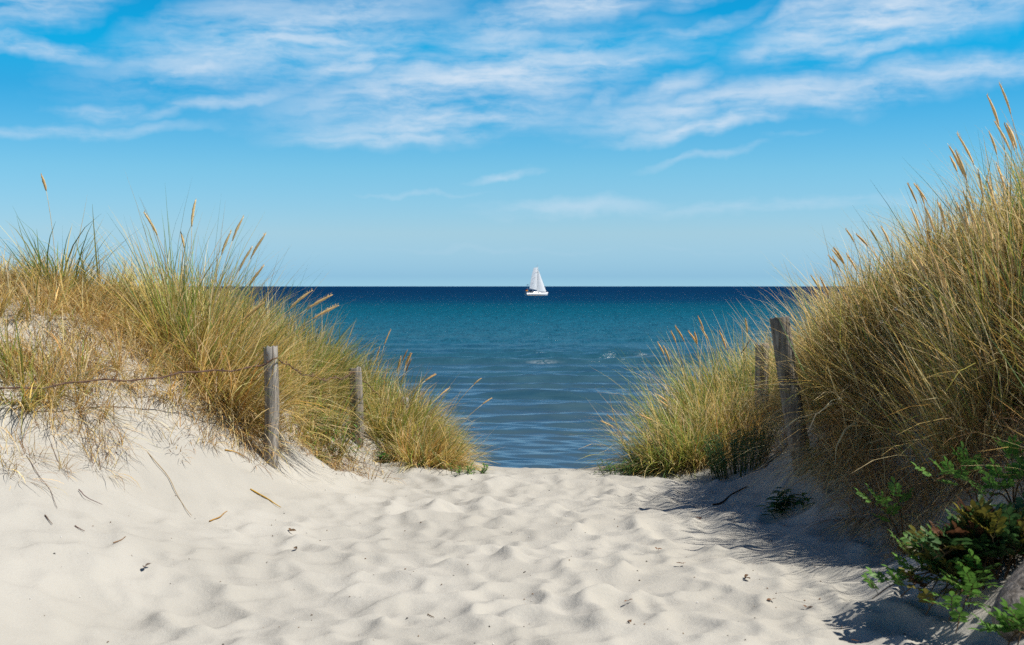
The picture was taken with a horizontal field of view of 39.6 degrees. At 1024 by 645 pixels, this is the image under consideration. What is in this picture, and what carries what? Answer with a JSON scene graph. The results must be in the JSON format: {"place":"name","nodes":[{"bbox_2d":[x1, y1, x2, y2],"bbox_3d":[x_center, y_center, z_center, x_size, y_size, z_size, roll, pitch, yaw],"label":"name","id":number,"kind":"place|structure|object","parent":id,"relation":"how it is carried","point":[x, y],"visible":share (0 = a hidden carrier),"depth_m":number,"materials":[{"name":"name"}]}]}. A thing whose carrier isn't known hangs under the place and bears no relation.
{"place":"outdoors","nodes":[
{"label":"outdoors","id":0,"kind":"place"},
{"bbox_2d":[97,286,856,468],"bbox_3d":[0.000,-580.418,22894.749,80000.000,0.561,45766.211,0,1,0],"label":"sea","id":1,"kind":"structure","parent":0,"point":[536,364],"depth_m":90.37,"materials":[{"name":"liquid"}]},
{"bbox_2d":[524,266,547,295],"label":"sailing boat","id":2,"kind":"object","parent":1,"relation":"on","point":[537,284],"visible":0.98,"depth_m":544.28,"materials":[{"name":"white fabric"}]},
{"bbox_2d":[0,297,1023,644],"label":"sand","id":3,"kind":"structure","parent":0,"point":[366,561],"depth_m":8.21,"materials":[{"name":"beige sand"}]},
{"bbox_2d":[26,455,56,506],"bbox_3d":[-2.750,0.925,8.330,0.020,0.220,0.767,-1,2,-31],"label":"dry root","id":4,"kind":"object","parent":3,"relation":"on","point":[42,480],"visible":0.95,"depth_m":8.35,"materials":[{"name":"brown plant"}]},
{"bbox_2d":[0,174,137,311],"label":"grass tussock","id":5,"kind":"object","parent":3,"relation":"on","point":[54,268],"depth_m":11.08,"materials":[{"name":"green plant"}]},
{"bbox_2d":[0,293,162,451],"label":"grass tussock","id":6,"kind":"object","parent":3,"relation":"on","point":[40,393],"depth_m":9.45,"materials":[{"name":"plant"}]},
{"bbox_2d":[20,206,144,308],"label":"grass tussock","id":7,"kind":"object","parent":3,"relation":"on","point":[95,241],"depth_m":11.37,"materials":[{"name":"green plant"}]},
{"bbox_2d":[146,450,190,514],"bbox_3d":[-2.240,1.016,9.297,0.062,0.383,0.822,-1,2,-37],"label":"fallen blade","id":8,"kind":"object","parent":3,"relation":"on","point":[169,478],"visible":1,"depth_m":9.37,"materials":[{"name":"beige plant"}]},
{"bbox_2d":[0,329,409,489],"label":"dry wisps","id":9,"kind":"object","parent":3,"relation":"on","point":[303,440],"visible":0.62,"depth_m":10.05,"materials":[{"name":"beige plant"}]},
{"bbox_2d":[33,169,391,471],"bbox_3d":[-2.370,-0.035,11.341,3.021,2.362,2.891,0,1,0],"label":"grass tussock","id":10,"kind":"object","parent":3,"relation":"on","point":[211,342],"depth_m":11.09,"materials":[{"name":"green plant"}]},
{"bbox_2d":[0,238,502,472],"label":"dune grass","id":11,"kind":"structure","parent":3,"relation":"on","point":[67,305],"depth_m":10.87,"materials":[{"name":"green plant"}]},
{"bbox_2d":[250,488,279,506],"bbox_3d":[-1.705,1.213,9.833,0.305,0.105,0.012,1,2,38],"label":"fallen blade","id":12,"kind":"object","parent":3,"relation":"on","point":[263,496],"visible":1,"depth_m":9.84,"materials":[{"name":"beige plant"}]},
{"bbox_2d":[263,345,278,468],"bbox_3d":[-1.836,0.803,10.816,0.130,1.264,0.142,0,1,0],"label":"fence post","id":13,"kind":"object","parent":3,"relation":"on","point":[273,384],"visible":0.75,"depth_m":10.78,"materials":[{"name":"grey wood"}]},
{"bbox_2d":[0,357,440,418],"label":"fence wire","id":14,"kind":"object","parent":13,"relation":"attached to","point":[222,370],"visible":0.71,"depth_m":10.09,"materials":[{"name":"metal"}]},
{"bbox_2d":[219,283,406,433],"bbox_3d":[-1.903,0.335,13.275,2.118,1.494,2.199,0,1,0],"label":"grass tussock","id":15,"kind":"object","parent":3,"relation":"on","point":[330,360],"depth_m":13.18,"materials":[{"name":"green plant"}]},
{"bbox_2d":[313,453,331,464],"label":"green weed","id":16,"kind":"object","parent":3,"relation":"on","point":[321,457],"visible":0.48,"depth_m":12.17,"materials":[{"name":"green plant"}]},
{"bbox_2d":[279,372,387,471],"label":"grass tussock","id":17,"kind":"object","parent":3,"relation":"on","point":[328,431],"depth_m":12.41,"materials":[{"name":"green plant"}]},
{"bbox_2d":[306,395,363,459],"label":"green weed","id":18,"kind":"object","parent":3,"relation":"on","point":[348,422],"visible":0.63,"depth_m":12.58,"materials":[{"name":"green plant"}]},
{"bbox_2d":[349,366,363,447],"bbox_3d":[-1.421,0.941,12.974,0.130,1.093,0.150,0,1,0],"label":"fence post","id":19,"kind":"object","parent":3,"relation":"on","point":[360,389],"visible":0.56,"depth_m":12.92,"materials":[{"name":"grey wood"}]},
{"bbox_2d":[375,452,392,462],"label":"green weed","id":20,"kind":"object","parent":3,"relation":"on","point":[383,458],"visible":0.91,"depth_m":12.71,"materials":[{"name":"green plant"}]},
{"bbox_2d":[395,397,408,414],"bbox_3d":[-1.041,1.048,13.681,0.178,0.687,0.143,0,1,0],"label":"fence post","id":21,"kind":"object","parent":3,"relation":"on","point":[405,402],"visible":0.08,"depth_m":13.62,"materials":[{"name":"grey wood"}]},
{"bbox_2d":[378,454,430,465],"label":"green weed","id":22,"kind":"object","parent":3,"relation":"on","point":[395,460],"visible":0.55,"depth_m":12.74,"materials":[{"name":"green plant"}]},
{"bbox_2d":[353,328,464,439],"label":"grass tussock","id":23,"kind":"object","parent":3,"relation":"on","point":[407,360],"depth_m":15.27,"materials":[{"name":"green plant"}]},
{"bbox_2d":[345,353,498,471],"bbox_3d":[-0.881,0.846,13.381,1.735,1.120,2.247,-1,2,-31],"label":"grass tussock","id":24,"kind":"object","parent":3,"relation":"on","point":[388,413],"depth_m":13.19,"materials":[{"name":"green plant"}]},
{"bbox_2d":[447,462,487,474],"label":"green weed","id":25,"kind":"object","parent":3,"relation":"on","point":[482,471],"visible":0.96,"depth_m":12.29,"materials":[{"name":"green plant"}]},
{"bbox_2d":[29,444,997,644],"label":"sand litter","id":26,"kind":"object","parent":3,"relation":"on","point":[523,572],"visible":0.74,"depth_m":7.82,"materials":[{"name":"brown plant"}]},
{"bbox_2d":[597,459,641,475],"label":"green weed","id":27,"kind":"object","parent":3,"relation":"on","point":[614,470],"visible":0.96,"depth_m":12.40,"materials":[{"name":"green plant"}]},
{"bbox_2d":[564,355,769,479],"bbox_3d":[1.426,0.869,12.969,2.191,1.181,2.271,0,1,0],"label":"grass tussock","id":28,"kind":"object","parent":3,"relation":"on","point":[658,461],"depth_m":12.70,"materials":[{"name":"green plant"}]},
{"bbox_2d":[594,305,799,449],"bbox_3d":[2.011,0.572,14.249,3.043,1.587,2.906,-1,2,-29],"label":"grass tussock","id":29,"kind":"object","parent":3,"relation":"on","point":[691,380],"depth_m":14.05,"materials":[{"name":"green plant"}]},
{"bbox_2d":[644,353,785,472],"bbox_3d":[2.075,0.844,13.202,2.044,1.194,2.576,0,1,0],"label":"grass tussock","id":30,"kind":"object","parent":3,"relation":"on","point":[751,419],"depth_m":12.79,"materials":[{"name":"green plant"}]},
{"bbox_2d":[712,486,747,505],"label":"dry twig","id":31,"kind":"object","parent":3,"relation":"on","point":[723,501],"visible":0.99,"depth_m":10.67,"materials":[{"name":"brown wood"}]},
{"bbox_2d":[702,418,781,479],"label":"green weed","id":32,"kind":"object","parent":3,"relation":"on","point":[735,453],"visible":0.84,"depth_m":11.75,"materials":[{"name":"green plant"}]},
{"bbox_2d":[741,339,768,419],"bbox_3d":[2.233,0.688,13.016,0.297,1.076,0.136,0,1,-6],"label":"fence post","id":33,"kind":"object","parent":3,"relation":"on","point":[760,362],"visible":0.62,"depth_m":12.97,"materials":[{"name":"grey wood"}]},
{"bbox_2d":[763,445,786,467],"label":"dry twig","id":34,"kind":"object","parent":3,"relation":"on","point":[765,466],"visible":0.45,"depth_m":11.09,"materials":[{"name":"brown wood"}]},
{"bbox_2d":[755,487,812,517],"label":"green weed","id":35,"kind":"object","parent":3,"relation":"on","point":[780,504],"visible":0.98,"depth_m":9.79,"materials":[{"name":"green plant"}]},
{"bbox_2d":[769,316,811,476],"bbox_3d":[2.065,0.698,10.282,0.463,1.498,0.159,-1,2,-27],"label":"fence post","id":36,"kind":"object","parent":3,"relation":"on","point":[780,340],"visible":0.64,"depth_m":10.20,"materials":[{"name":"grey wood"}]},
{"bbox_2d":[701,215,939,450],"bbox_3d":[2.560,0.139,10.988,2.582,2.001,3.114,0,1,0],"label":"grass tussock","id":37,"kind":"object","parent":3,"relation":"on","point":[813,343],"depth_m":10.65,"materials":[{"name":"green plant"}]},
{"bbox_2d":[760,333,918,505],"bbox_3d":[2.398,0.636,9.864,1.595,1.277,1.543,1,2,30],"label":"grass tussock","id":38,"kind":"object","parent":3,"relation":"on","point":[847,466],"depth_m":9.69,"materials":[{"name":"plant"}]},
{"bbox_2d":[769,330,911,485],"bbox_3d":[2.361,0.605,9.875,1.279,1.136,1.296,0,1,0],"label":"grass tussock","id":39,"kind":"object","parent":3,"relation":"on","point":[841,403],"depth_m":9.79,"materials":[{"name":"plant"}]},
{"bbox_2d":[855,476,913,552],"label":"rose shoot","id":40,"kind":"object","parent":3,"relation":"on","point":[882,501],"visible":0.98,"depth_m":8.16,"materials":[{"name":"green plant"}]},
{"bbox_2d":[855,498,943,563],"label":"grass tussock","id":41,"kind":"object","parent":3,"relation":"on","point":[898,548],"depth_m":8.24,"materials":[{"name":"green plant"}]},
{"bbox_2d":[880,274,934,413],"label":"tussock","id":42,"kind":"object","parent":3,"relation":"on","point":[904,325],"visible":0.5,"depth_m":9.55,"materials":[{"name":"plant"}]},
{"bbox_2d":[812,83,1023,566],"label":"grass tussock","id":43,"kind":"object","parent":3,"relation":"on","point":[976,306],"depth_m":8.56,"materials":[{"name":"green plant"}]},
{"bbox_2d":[861,491,1023,632],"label":"rose bush","id":44,"kind":"object","parent":3,"relation":"on","point":[971,543],"visible":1,"depth_m":6.60,"materials":[{"name":"green plant"}]},
{"bbox_2d":[912,441,984,501],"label":"rose shoot","id":45,"kind":"object","parent":3,"relation":"on","point":[959,473],"visible":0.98,"depth_m":7.61,"materials":[{"name":"green plant"}]},
{"bbox_2d":[962,434,1023,507],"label":"rose shoot","id":46,"kind":"object","parent":3,"relation":"on","point":[1014,472],"visible":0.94,"depth_m":7.17,"materials":[{"name":"green plant"}]},
{"bbox_2d":[969,597,1023,644],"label":"rose shoot","id":47,"kind":"object","parent":3,"relation":"on","point":[1014,622],"visible":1,"depth_m":5.81,"materials":[{"name":"green plant"}]},
{"bbox_2d":[991,561,1023,640],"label":"driftwood log","id":48,"kind":"object","parent":3,"relation":"on","point":[1011,591],"visible":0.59,"depth_m":6.07,"materials":[{"name":"grey wood"}]},
{"bbox_2d":[0,0,1023,285],"label":"sky","id":49,"kind":"structure","parent":0,"point":[384,142],"materials":[{"name":"blue"}]},
{"bbox_2d":[623,114,1023,554],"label":"dune grass","id":50,"kind":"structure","parent":0,"point":[878,489],"depth_m":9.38,"materials":[{"name":"green plant"}]}
]}

